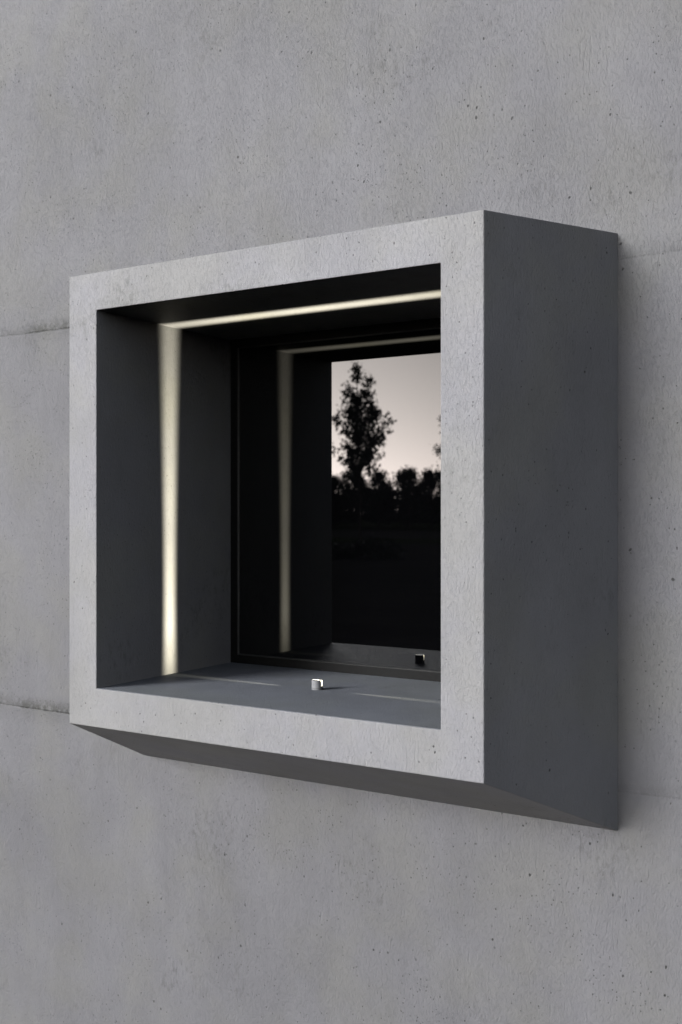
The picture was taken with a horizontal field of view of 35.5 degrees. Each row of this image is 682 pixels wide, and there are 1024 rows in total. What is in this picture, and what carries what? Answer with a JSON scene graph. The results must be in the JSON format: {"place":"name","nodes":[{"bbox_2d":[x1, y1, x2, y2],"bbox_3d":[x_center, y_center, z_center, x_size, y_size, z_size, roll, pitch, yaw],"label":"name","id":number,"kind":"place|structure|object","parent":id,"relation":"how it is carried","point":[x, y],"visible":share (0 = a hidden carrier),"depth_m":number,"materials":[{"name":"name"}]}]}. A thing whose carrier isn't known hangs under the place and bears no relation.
{"place":"outdoors","nodes":[
{"label":"outdoors","id":0,"kind":"place"},
{"label":"pavement","id":1,"kind":"structure","parent":0,"visible":0},
{"bbox_2d":[0,0,681,1023],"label":"concrete wall","id":2,"kind":"structure","parent":1,"relation":"on","point":[138,888],"depth_m":4.95,"materials":[{"name":"grey concrete"}]},
{"bbox_2d":[70,210,617,830],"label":"projecting window","id":3,"kind":"structure","parent":2,"relation":"attached to","point":[368,476],"depth_m":4.71,"materials":[{"name":"concrete"}]},
{"bbox_2d":[312,679,322,689],"bbox_3d":[-0.107,0.772,4.772,0.050,0.043,0.052,0,0,32],"label":"sill lamp","id":4,"kind":"object","parent":3,"relation":"on","point":[317,684],"visible":1,"depth_m":4.75,"materials":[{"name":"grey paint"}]},
{"bbox_2d":[231,318,440,681],"bbox_3d":[0.167,-0.057,5.212,1.723,1.705,0.070,0,0,32],"label":"window","id":5,"kind":"structure","parent":3,"relation":"in","point":[336,433],"depth_m":5.29,"materials":[{"name":"glass"}]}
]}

